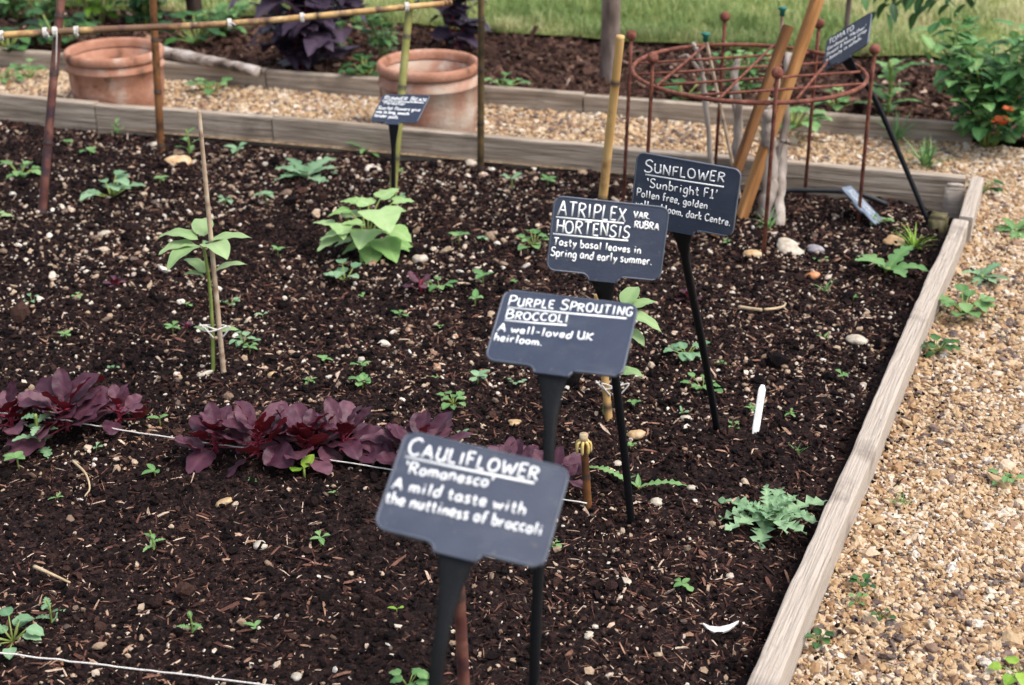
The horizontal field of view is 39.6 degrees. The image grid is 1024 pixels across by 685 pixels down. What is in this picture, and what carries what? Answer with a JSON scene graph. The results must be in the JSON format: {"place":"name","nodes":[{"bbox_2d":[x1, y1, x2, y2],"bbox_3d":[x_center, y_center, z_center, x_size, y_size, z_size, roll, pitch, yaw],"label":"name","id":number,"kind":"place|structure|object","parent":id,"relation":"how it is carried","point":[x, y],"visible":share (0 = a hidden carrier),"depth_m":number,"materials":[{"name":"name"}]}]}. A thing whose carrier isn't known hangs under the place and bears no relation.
{"place":"outdoors","nodes":[
{"label":"outdoors","id":0,"kind":"place"},
{"bbox_2d":[0,119,952,684],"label":"bed soil","id":1,"kind":"structure","parent":0,"point":[358,638],"depth_m":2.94,"materials":[{"name":"brown soil"}]},
{"bbox_2d":[0,380,31,434],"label":"red orache","id":2,"kind":"object","parent":1,"relation":"on","point":[8,402],"visible":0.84,"depth_m":3.12,"materials":[{"name":"purple plant"}]},
{"bbox_2d":[0,607,44,659],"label":"leafy weed","id":3,"kind":"object","parent":1,"relation":"on","point":[35,632],"visible":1,"depth_m":2.43,"materials":[{"name":"green plant"}]},
{"bbox_2d":[12,411,57,458],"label":"groundsel weed","id":4,"kind":"object","parent":1,"relation":"on","point":[46,451],"visible":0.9,"depth_m":3.06,"materials":[{"name":"green plant"}]},
{"bbox_2d":[38,0,64,214],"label":"bamboo cane","id":5,"kind":"object","parent":1,"relation":"on","point":[49,127],"visible":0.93,"depth_m":4.32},
{"bbox_2d":[0,0,452,68],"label":"bamboo rail","id":6,"kind":"object","parent":5,"relation":"attached to","point":[55,31],"visible":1,"depth_m":4.31,"materials":[{"name":"beige wood"}]},
{"bbox_2d":[2,368,122,462],"bbox_3d":[-0.991,0.143,3.137,0.248,0.153,0.300,3,25,6],"label":"red orache","id":7,"kind":"object","parent":1,"relation":"on","point":[77,396],"visible":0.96,"depth_m":3.12,"materials":[{"name":"purple plant"}]},
{"bbox_2d":[80,170,147,200],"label":"leafy weed","id":8,"kind":"object","parent":1,"relation":"on","point":[120,177],"visible":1,"depth_m":4.54,"materials":[{"name":"green plant"}]},
{"bbox_2d":[91,382,156,434],"bbox_3d":[-0.856,0.144,3.141,0.144,0.106,0.151,-17,30,-32],"label":"red orache","id":9,"kind":"object","parent":1,"relation":"on","point":[117,395],"visible":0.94,"depth_m":3.14,"materials":[{"name":"purple plant"}]},
{"bbox_2d":[0,652,268,684],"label":"garden string","id":10,"kind":"object","parent":1,"relation":"on","point":[132,668],"visible":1,"depth_m":2.33,"materials":[{"name":"white fabric"}]},
{"bbox_2d":[149,0,164,150],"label":"bamboo cane","id":11,"kind":"object","parent":1,"relation":"on","point":[157,91],"visible":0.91,"depth_m":4.87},
{"bbox_2d":[158,218,250,370],"bbox_3d":[-0.715,-0.082,3.289,0.193,0.376,0.177,14,28,28],"label":"sunflower seedling","id":12,"kind":"object","parent":1,"relation":"on","point":[184,247],"visible":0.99,"depth_m":3.25,"materials":[{"name":"green plant"}]},
{"bbox_2d":[197,110,225,373],"bbox_3d":[-0.686,-0.202,3.259,0.013,0.661,0.062,-4,25,-9],"label":"bamboo cane","id":13,"kind":"object","parent":1,"relation":"on","point":[213,266],"visible":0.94,"depth_m":3.25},
{"bbox_2d":[174,401,254,473],"bbox_3d":[-0.635,0.191,3.005,0.186,0.117,0.170,-15,29,-29],"label":"red orache","id":14,"kind":"object","parent":1,"relation":"on","point":[199,458],"visible":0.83,"depth_m":2.98,"materials":[{"name":"purple plant"}]},
{"bbox_2d":[206,400,317,477],"bbox_3d":[-0.519,0.189,2.962,0.207,0.147,0.225,-22,33,-39],"label":"red orache","id":15,"kind":"object","parent":1,"relation":"on","point":[241,421],"visible":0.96,"depth_m":2.94,"materials":[{"name":"purple plant"}]},
{"bbox_2d":[252,402,342,475],"bbox_3d":[-0.423,0.204,2.971,0.222,0.132,0.200,-14,29,-28],"label":"red orache","id":16,"kind":"object","parent":1,"relation":"on","point":[299,413],"visible":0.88,"depth_m":2.96,"materials":[{"name":"purple plant"}]},
{"bbox_2d":[274,156,338,182],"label":"dandelion weed","id":17,"kind":"object","parent":1,"relation":"on","point":[309,170],"visible":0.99,"depth_m":4.77,"materials":[{"name":"green plant"}]},
{"bbox_2d":[323,258,361,280],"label":"leafy weed","id":18,"kind":"object","parent":1,"relation":"on","point":[340,271],"visible":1,"depth_m":3.94,"materials":[{"name":"green plant"}]},
{"bbox_2d":[301,397,389,463],"bbox_3d":[-0.352,0.188,3.020,0.183,0.129,0.208,-2,25,-4],"label":"red orache","id":19,"kind":"object","parent":1,"relation":"on","point":[346,419],"visible":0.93,"depth_m":3.00,"materials":[{"name":"purple plant"}]},
{"bbox_2d":[313,188,415,263],"bbox_3d":[-0.424,-0.320,4.069,0.302,0.170,0.274,0,25,0],"label":"runner bean plant","id":20,"kind":"object","parent":1,"relation":"on","point":[390,245],"visible":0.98,"depth_m":4.05,"materials":[{"name":"green plant"}]},
{"bbox_2d":[371,94,429,205],"bbox_3d":[-0.348,-0.584,4.426,0.178,0.374,0.110,13,28,26],"label":"plant label","id":21,"kind":"object","parent":1,"relation":"on","point":[393,111],"visible":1,"depth_m":4.37,"materials":[{"name":"plastic"}]},
{"bbox_2d":[388,0,413,200],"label":"bamboo cane","id":22,"kind":"object","parent":1,"relation":"on","point":[406,39],"visible":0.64,"depth_m":4.45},
{"bbox_2d":[389,668,427,684],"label":"leafy weed","id":23,"kind":"object","parent":1,"relation":"on","point":[421,674],"visible":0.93,"depth_m":2.31,"materials":[{"name":"green plant"}]},
{"bbox_2d":[360,409,472,465],"bbox_3d":[-0.206,0.208,2.982,0.214,0.130,0.214,11,27,22],"label":"red orache","id":24,"kind":"object","parent":1,"relation":"on","point":[440,424],"visible":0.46,"depth_m":2.98,"materials":[{"name":"purple plant"}]},
{"bbox_2d":[454,586,469,684],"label":"wooden stick","id":25,"kind":"object","parent":1,"relation":"on","point":[462,658],"visible":0.64,"depth_m":2.16,"materials":[{"name":"brown wood"}]},
{"bbox_2d":[0,121,926,638],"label":"soil lumps","id":26,"kind":"object","parent":1,"relation":"on","point":[18,311],"visible":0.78,"depth_m":3.74,"materials":[{"name":"brown soil"}]},
{"bbox_2d":[0,121,930,684],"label":"bark chips","id":27,"kind":"object","parent":1,"relation":"on","point":[584,511],"visible":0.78,"depth_m":3.22,"materials":[{"name":"brown wood"}]},
{"bbox_2d":[0,128,935,684],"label":"soil grit","id":28,"kind":"object","parent":1,"relation":"on","point":[228,396],"visible":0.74,"depth_m":3.55,"materials":[{"name":"stone"}]},
{"bbox_2d":[376,431,568,684],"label":"plant label","id":29,"kind":"object","parent":1,"relation":"on","point":[461,508],"visible":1,"depth_m":1.56,"materials":[{"name":"plastic"}]},
{"bbox_2d":[0,122,948,648],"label":"soil pebbles","id":30,"kind":"object","parent":1,"relation":"on","point":[346,262],"visible":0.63,"depth_m":4.10,"materials":[{"name":"stone"}]},
{"bbox_2d":[0,125,949,684],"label":"straw slivers","id":31,"kind":"object","parent":1,"relation":"on","point":[14,137],"visible":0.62,"depth_m":2.93,"materials":[{"name":"plant"}]},
{"bbox_2d":[477,0,484,172],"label":"bamboo cane","id":32,"kind":"object","parent":1,"relation":"on","point":[480,90],"visible":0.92,"depth_m":4.75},
{"bbox_2d":[488,436,538,458],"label":"red orache","id":33,"kind":"object","parent":1,"relation":"on","point":[512,445],"visible":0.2,"depth_m":2.93,"materials":[{"name":"purple plant"}]},
{"bbox_2d":[529,445,584,489],"bbox_3d":[0.075,0.267,2.882,0.156,0.107,0.166,3,25,5],"label":"red orache","id":34,"kind":"object","parent":1,"relation":"on","point":[571,464],"visible":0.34,"depth_m":2.89,"materials":[{"name":"purple plant"}]},
{"bbox_2d":[486,290,636,684],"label":"plant label","id":35,"kind":"object","parent":1,"relation":"on","point":[554,342],"visible":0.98,"depth_m":1.96,"materials":[{"name":"plastic"}]},
{"bbox_2d":[575,432,591,508],"bbox_3d":[0.144,0.270,2.816,0.039,0.202,0.033,0,25,0],"label":"string peg","id":36,"kind":"object","parent":1,"relation":"on","point":[583,441],"visible":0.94,"depth_m":2.79,"materials":[{"name":"brown wood"}]},
{"bbox_2d":[0,412,586,503],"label":"garden string","id":37,"kind":"object","parent":36,"relation":"attached to","point":[242,447],"visible":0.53,"depth_m":3.02,"materials":[{"name":"white fabric"}]},
{"bbox_2d":[594,294,612,420],"bbox_3d":[0.203,0.053,3.131,0.020,0.327,0.078,-17,30,-32],"label":"bamboo cane","id":38,"kind":"object","parent":1,"relation":"on","point":[607,408],"visible":0.45,"depth_m":3.15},
{"bbox_2d":[547,196,668,523],"bbox_3d":[0.194,0.087,2.509,0.143,0.746,0.268,22,33,39],"label":"plant label","id":39,"kind":"object","parent":1,"relation":"on","point":[604,246],"visible":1,"depth_m":2.35,"materials":[{"name":"plastic"}]},
{"bbox_2d":[598,34,624,199],"bbox_3d":[0.255,-0.485,3.830,0.029,0.710,0.133,-11,27,-22],"label":"bamboo cane","id":40,"kind":"object","parent":1,"relation":"on","point":[611,121],"visible":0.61,"depth_m":3.75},
{"bbox_2d":[595,287,661,414],"bbox_3d":[0.229,0.035,3.146,0.188,0.304,0.111,0,25,0],"label":"sunflower seedling","id":41,"kind":"object","parent":1,"relation":"on","point":[629,295],"visible":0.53,"depth_m":3.10,"materials":[{"name":"green plant"}]},
{"bbox_2d":[631,152,740,429],"bbox_3d":[0.413,-0.044,2.800,0.192,0.758,0.420,16,30,31],"label":"plant label","id":42,"kind":"object","parent":1,"relation":"on","point":[692,197],"visible":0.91,"depth_m":2.54,"materials":[{"name":"plastic"}]},
{"bbox_2d":[663,340,709,360],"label":"leafy weed","id":43,"kind":"object","parent":1,"relation":"on","point":[684,355],"visible":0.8,"depth_m":3.41,"materials":[{"name":"green plant"}]},
{"bbox_2d":[678,42,713,163],"bbox_3d":[0.603,-0.730,4.604,0.149,0.493,0.020,0,25,0],"label":"forked stick","id":44,"kind":"object","parent":1,"relation":"on","point":[705,104],"visible":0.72,"depth_m":4.58,"materials":[{"name":"wood"}]},
{"bbox_2d":[701,32,740,198],"bbox_3d":[0.668,-0.711,4.514,0.166,0.537,0.029,7,26,15],"label":"capped cane","id":45,"kind":"object","parent":1,"relation":"on","point":[705,35],"visible":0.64,"depth_m":4.49,"materials":[{"name":"grey wood"}]},
{"bbox_2d":[729,58,742,159],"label":"driftwood branch","id":46,"kind":"object","parent":1,"relation":"on","point":[737,109],"visible":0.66,"depth_m":4.65,"materials":[{"name":"grey plant"}]},
{"bbox_2d":[622,11,880,254],"bbox_3d":[0.706,-0.619,4.329,0.726,0.624,0.749,0,25,0],"label":"plant support","id":47,"kind":"object","parent":1,"relation":"on","point":[777,73],"visible":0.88,"depth_m":4.21,"materials":[{"name":"metal"}]},
{"bbox_2d":[710,24,792,236],"bbox_3d":[0.695,-0.613,4.149,0.027,0.639,0.035,16,13,-9],"label":"wooden stake","id":48,"kind":"object","parent":1,"relation":"on","point":[783,39],"visible":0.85,"depth_m":4.12,"materials":[{"name":"brown wood"}]},
{"bbox_2d":[752,385,765,433],"bbox_3d":[0.539,0.156,3.115,0.015,0.119,0.055,9,27,19],"label":"row marker","id":49,"kind":"object","parent":1,"relation":"on","point":[758,409],"visible":0.91,"depth_m":3.11,"materials":[{"name":"white plastic"}]},
{"bbox_2d":[718,484,827,548],"bbox_3d":[0.520,0.334,2.777,0.260,0.064,0.190,-10,27,-20],"label":"thistle plant","id":50,"kind":"object","parent":1,"relation":"on","point":[766,516],"visible":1,"depth_m":2.77,"materials":[{"name":"green plant"}]},
{"bbox_2d":[755,52,792,226],"bbox_3d":[0.802,-0.601,4.325,0.110,0.523,0.220,0,25,0],"label":"dead trunk","id":51,"kind":"object","parent":1,"relation":"on","point":[778,176],"visible":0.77,"depth_m":4.37,"materials":[{"name":"grey wood"}]},
{"bbox_2d":[736,0,823,218],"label":"wooden stake","id":52,"kind":"object","parent":1,"relation":"on","point":[799,50],"visible":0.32,"depth_m":4.32,"materials":[{"name":"brown wood"}]},
{"bbox_2d":[777,237,804,254],"bbox_3d":[0.810,-0.273,4.139,0.092,0.030,0.075,25,52,23],"label":"flint stone","id":53,"kind":"object","parent":1,"relation":"on","point":[785,245],"visible":0.92,"depth_m":4.13,"materials":[{"name":"white stone"}]},
{"bbox_2d":[786,188,888,206],"bbox_3d":[0.998,-0.466,4.552,0.408,0.053,0.051,1,25,1],"label":"edging","id":54,"kind":"object","parent":1,"relation":"on","point":[839,191],"visible":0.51,"depth_m":4.55,"materials":[{"name":"black rubber"}]},
{"bbox_2d":[841,186,882,225],"bbox_3d":[1.075,-0.420,4.365,0.142,0.112,0.108,20,31,36],"label":"plant label","id":55,"kind":"object","parent":1,"relation":"on","point":[866,209],"visible":0.95,"depth_m":4.36,"materials":[{"name":"plastic"}]},
{"bbox_2d":[823,13,928,224],"bbox_3d":[1.098,-0.660,4.301,0.433,0.640,0.108,21,32,37],"label":"plant label","id":56,"kind":"object","parent":1,"relation":"on","point":[844,45],"visible":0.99,"depth_m":4.28,"materials":[{"name":"plastic"}]},
{"bbox_2d":[855,245,928,277],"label":"dandelion weed","id":57,"kind":"object","parent":1,"relation":"on","point":[896,258],"visible":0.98,"depth_m":3.98,"materials":[{"name":"green plant"}]},
{"bbox_2d":[927,210,948,234],"bbox_3d":[1.293,-0.320,4.339,0.056,0.156,0.056,10,27,21],"label":"corner post","id":58,"kind":"object","parent":1,"relation":"on","point":[939,220],"visible":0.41,"depth_m":4.30,"materials":[{"name":"brown wood"}]},
{"bbox_2d":[0,1,1023,139],"bbox_3d":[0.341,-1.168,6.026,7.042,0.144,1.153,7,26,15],"label":"border mulch","id":59,"kind":"object","parent":0,"point":[587,69],"visible":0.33,"depth_m":6.10,"materials":[{"name":"brown wood"}]},
{"bbox_2d":[0,0,34,19],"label":"green shrub","id":60,"kind":"object","parent":59,"relation":"on","point":[15,7],"visible":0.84,"depth_m":6.89,"materials":[{"name":"green plant"}]},
{"bbox_2d":[0,26,36,52],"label":"leafy weed","id":61,"kind":"object","parent":59,"relation":"on","point":[23,47],"visible":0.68,"depth_m":6.20,"materials":[{"name":"green plant"}]},
{"bbox_2d":[0,0,70,21],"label":"green shrub","id":62,"kind":"object","parent":59,"relation":"on","point":[49,15],"visible":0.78,"depth_m":6.72,"materials":[{"name":"green plant"}]},
{"bbox_2d":[15,8,103,45],"bbox_3d":[-2.024,-1.397,6.334,0.361,0.168,0.351,15,29,29],"label":"leafy weed","id":63,"kind":"object","parent":59,"relation":"on","point":[80,21],"visible":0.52,"depth_m":6.32,"materials":[{"name":"green plant"}]},
{"bbox_2d":[65,0,118,23],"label":"green shrub","id":64,"kind":"object","parent":59,"relation":"on","point":[93,7],"visible":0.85,"depth_m":6.75,"materials":[{"name":"green plant"}]},
{"bbox_2d":[115,0,175,24],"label":"green shrub","id":65,"kind":"object","parent":59,"relation":"on","point":[140,6],"visible":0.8,"depth_m":6.66,"materials":[{"name":"green plant"}]},
{"bbox_2d":[158,10,226,45],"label":"leafy weed","id":66,"kind":"object","parent":59,"relation":"on","point":[197,39],"visible":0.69,"depth_m":6.38,"materials":[{"name":"green plant"}]},
{"bbox_2d":[196,0,254,35],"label":"green shrub","id":67,"kind":"object","parent":59,"relation":"on","point":[232,13],"visible":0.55,"depth_m":6.56,"materials":[{"name":"green plant"}]},
{"bbox_2d":[229,0,371,71],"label":"purple shrub","id":68,"kind":"object","parent":59,"relation":"on","point":[297,43],"visible":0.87,"depth_m":5.88,"materials":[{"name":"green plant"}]},
{"bbox_2d":[338,53,378,76],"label":"leafy weed","id":69,"kind":"object","parent":59,"relation":"on","point":[365,67],"visible":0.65,"depth_m":5.83,"materials":[{"name":"green plant"}]},
{"bbox_2d":[351,5,398,56],"bbox_3d":[-0.571,-1.325,6.157,0.226,0.240,0.171,12,27,24],"label":"green shrub","id":70,"kind":"object","parent":59,"relation":"on","point":[382,41],"visible":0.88,"depth_m":6.14,"materials":[{"name":"green plant"}]},
{"bbox_2d":[415,0,492,49],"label":"purple shrub","id":71,"kind":"object","parent":59,"relation":"on","point":[455,15],"visible":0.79,"depth_m":6.25,"materials":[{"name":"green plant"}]},
{"bbox_2d":[599,0,620,81],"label":"tree","id":72,"kind":"object","parent":59,"relation":"on","point":[610,24],"visible":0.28,"depth_m":5.76,"materials":[{"name":"grey plant"}]},
{"bbox_2d":[706,41,772,98],"bbox_3d":[0.883,-1.043,5.534,0.258,0.256,0.214,0,25,0],"label":"green shrub","id":73,"kind":"object","parent":59,"relation":"on","point":[754,71],"visible":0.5,"depth_m":5.51,"materials":[{"name":"green plant"}]},
{"bbox_2d":[772,98,834,132],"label":"leafy weed","id":74,"kind":"object","parent":59,"relation":"on","point":[794,124],"visible":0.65,"depth_m":5.17,"materials":[{"name":"green plant"}]},
{"bbox_2d":[814,87,866,110],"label":"leafy weed","id":75,"kind":"object","parent":59,"relation":"on","point":[836,106],"visible":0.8,"depth_m":5.42,"materials":[{"name":"green plant"}]},
{"bbox_2d":[865,58,922,114],"bbox_3d":[1.438,-0.962,5.367,0.238,0.208,0.214,10,27,20],"label":"groundsel weed","id":76,"kind":"object","parent":59,"relation":"on","point":[889,72],"visible":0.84,"depth_m":5.36,"materials":[{"name":"green plant"}]},
{"bbox_2d":[843,0,976,32],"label":"tree","id":77,"kind":"object","parent":59,"relation":"on","point":[918,9],"visible":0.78,"depth_m":5.72,"materials":[{"name":"green plant"}]},
{"bbox_2d":[908,13,1023,147],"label":"green bush","id":78,"kind":"object","parent":59,"relation":"on","point":[993,92],"visible":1,"depth_m":4.96,"materials":[{"name":"green plant"}]},
{"bbox_2d":[4,91,1023,684],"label":"gravel path","id":79,"kind":"structure","parent":0,"point":[598,171],"depth_m":4.99,"materials":[{"name":"beige gravel"}]},
{"bbox_2d":[0,67,1003,197],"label":"path gravel","id":80,"kind":"structure","parent":79,"relation":"on","point":[969,161],"depth_m":5.33,"materials":[{"name":"beige gravel"}]},
{"bbox_2d":[63,37,164,105],"bbox_3d":[-1.542,-1.031,5.555,0.380,0.243,0.383,15,29,29],"label":"terracotta pot","id":81,"kind":"object","parent":80,"relation":"on","point":[115,70],"visible":0.78,"depth_m":5.42,"materials":[{"name":"orange ceramic"}]},
{"bbox_2d":[183,77,233,94],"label":"leafy weed","id":82,"kind":"object","parent":80,"relation":"on","point":[209,90],"visible":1,"depth_m":5.77,"materials":[{"name":"green plant"}]},
{"bbox_2d":[376,49,477,131],"bbox_3d":[-0.304,-0.899,5.230,0.381,0.279,0.383,20,32,36],"label":"terracotta pot","id":83,"kind":"object","parent":80,"relation":"on","point":[445,81],"visible":0.74,"depth_m":5.10,"materials":[{"name":"orange ceramic"}]},
{"bbox_2d":[889,138,955,167],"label":"grass tuft","id":84,"kind":"object","parent":80,"relation":"on","point":[925,158],"visible":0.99,"depth_m":4.87,"materials":[{"name":"green plant"}]},
{"bbox_2d":[789,388,1023,684],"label":"path gravel","id":85,"kind":"structure","parent":79,"relation":"on","point":[924,600],"depth_m":2.71,"materials":[{"name":"beige gravel"}]},
{"bbox_2d":[794,217,1007,684],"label":"spilled soil","id":86,"kind":"structure","parent":85,"relation":"on","point":[837,625],"depth_m":3.07,"materials":[{"name":"brown soil"}]},
{"bbox_2d":[988,656,1023,684],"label":"leafy weed","id":87,"kind":"object","parent":85,"relation":"on","point":[1009,679],"visible":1,"depth_m":2.39,"materials":[{"name":"green plant"}]},
{"bbox_2d":[802,254,1023,684],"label":"path litter","id":88,"kind":"object","parent":79,"relation":"on","point":[909,646],"visible":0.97,"depth_m":3.00,"materials":[{"name":"brown plant"}]},
{"bbox_2d":[808,146,1023,684],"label":"path stones","id":89,"kind":"object","parent":79,"relation":"on","point":[1015,635],"visible":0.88,"depth_m":2.83,"materials":[{"name":"beige gravel"}]},
{"bbox_2d":[12,0,1023,63],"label":"lawn","id":90,"kind":"structure","parent":0,"point":[993,33],"depth_m":6.82,"materials":[{"name":"green plant"}]},
{"bbox_2d":[907,146,1023,392],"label":"path gravel","id":91,"kind":"structure","parent":0,"point":[996,368],"depth_m":3.75,"materials":[{"name":"beige gravel"}]},
{"bbox_2d":[921,334,960,357],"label":"leafy weed","id":92,"kind":"object","parent":91,"relation":"on","point":[943,344],"visible":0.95,"depth_m":3.53,"materials":[{"name":"green plant"}]},
{"bbox_2d":[939,284,996,317],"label":"leafy weed","id":93,"kind":"object","parent":91,"relation":"on","point":[982,302],"visible":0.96,"depth_m":3.73,"materials":[{"name":"green plant"}]},
{"bbox_2d":[962,263,1009,285],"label":"dandelion weed","id":94,"kind":"object","parent":91,"relation":"on","point":[983,274],"visible":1,"depth_m":3.97,"materials":[{"name":"green plant"}]},
{"bbox_2d":[992,217,1023,239],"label":"dandelion weed","id":95,"kind":"object","parent":91,"relation":"on","point":[1016,232],"visible":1,"depth_m":4.32,"materials":[{"name":"green plant"}]},
{"bbox_2d":[972,138,1023,148],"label":"ground","id":96,"kind":"structure","parent":0,"point":[1019,144],"depth_m":5.41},
{"bbox_2d":[0,93,98,132],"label":"edging board","id":97,"kind":"object","parent":96,"relation":"on","point":[71,113],"visible":0.5,"depth_m":5.41,"materials":[{"name":"grey wood"}]},
{"bbox_2d":[0,48,268,86],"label":"border board","id":98,"kind":"object","parent":96,"relation":"on","point":[177,70],"visible":0.22,"depth_m":5.96,"materials":[{"name":"grey wood"}]},
{"bbox_2d":[163,46,261,76],"bbox_3d":[-1.271,-1.172,5.908,0.570,0.067,0.059,13,28,27],"label":"log","id":99,"kind":"object","parent":98,"relation":"on","point":[189,56],"visible":0.84,"depth_m":5.87,"materials":[{"name":"grey wood"}]},
{"bbox_2d":[95,102,274,146],"bbox_3d":[-1.219,-0.775,5.327,0.707,0.202,0.044,6,26,12],"label":"edging board","id":100,"kind":"object","parent":96,"relation":"on","point":[138,118],"visible":0.42,"depth_m":5.28,"materials":[{"name":"grey wood"}]},
{"bbox_2d":[266,69,584,113],"bbox_3d":[-0.364,-0.984,5.725,1.338,0.144,0.046,7,26,15],"label":"border board","id":101,"kind":"object","parent":96,"relation":"on","point":[507,96],"visible":0.37,"depth_m":5.74,"materials":[{"name":"grey wood"}]},
{"bbox_2d":[272,115,965,211],"bbox_3d":[0.295,-0.591,4.934,2.432,0.204,0.046,7,26,15],"label":"edging board","id":102,"kind":"object","parent":96,"relation":"on","point":[886,183],"visible":0.35,"depth_m":4.94,"materials":[{"name":"grey wood"}]},
{"bbox_2d":[584,94,972,142],"bbox_3d":[0.980,-0.814,5.370,1.450,0.143,0.044,7,26,15],"label":"border board","id":103,"kind":"object","parent":96,"relation":"on","point":[693,113],"visible":0.28,"depth_m":5.33,"materials":[{"name":"grey wood"}]},
{"bbox_2d":[747,219,968,684],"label":"edging board","id":104,"kind":"object","parent":96,"relation":"on","point":[786,640],"visible":0.77,"depth_m":2.82,"materials":[{"name":"brown wood"}]},
{"bbox_2d":[959,176,983,242],"bbox_3d":[1.419,-0.366,4.426,0.042,0.191,0.400,9,27,19],"label":"edging board","id":105,"kind":"object","parent":96,"relation":"on","point":[971,205],"visible":0.55,"depth_m":4.35,"materials":[{"name":"grey wood"}]},
{"bbox_2d":[942,183,964,218],"bbox_3d":[1.413,-0.431,4.563,0.061,0.168,0.023,7,26,14],"label":"corner batten","id":106,"kind":"object","parent":105,"relation":"attached to","point":[953,199],"visible":0.55,"depth_m":4.54,"materials":[{"name":"grey wood"}]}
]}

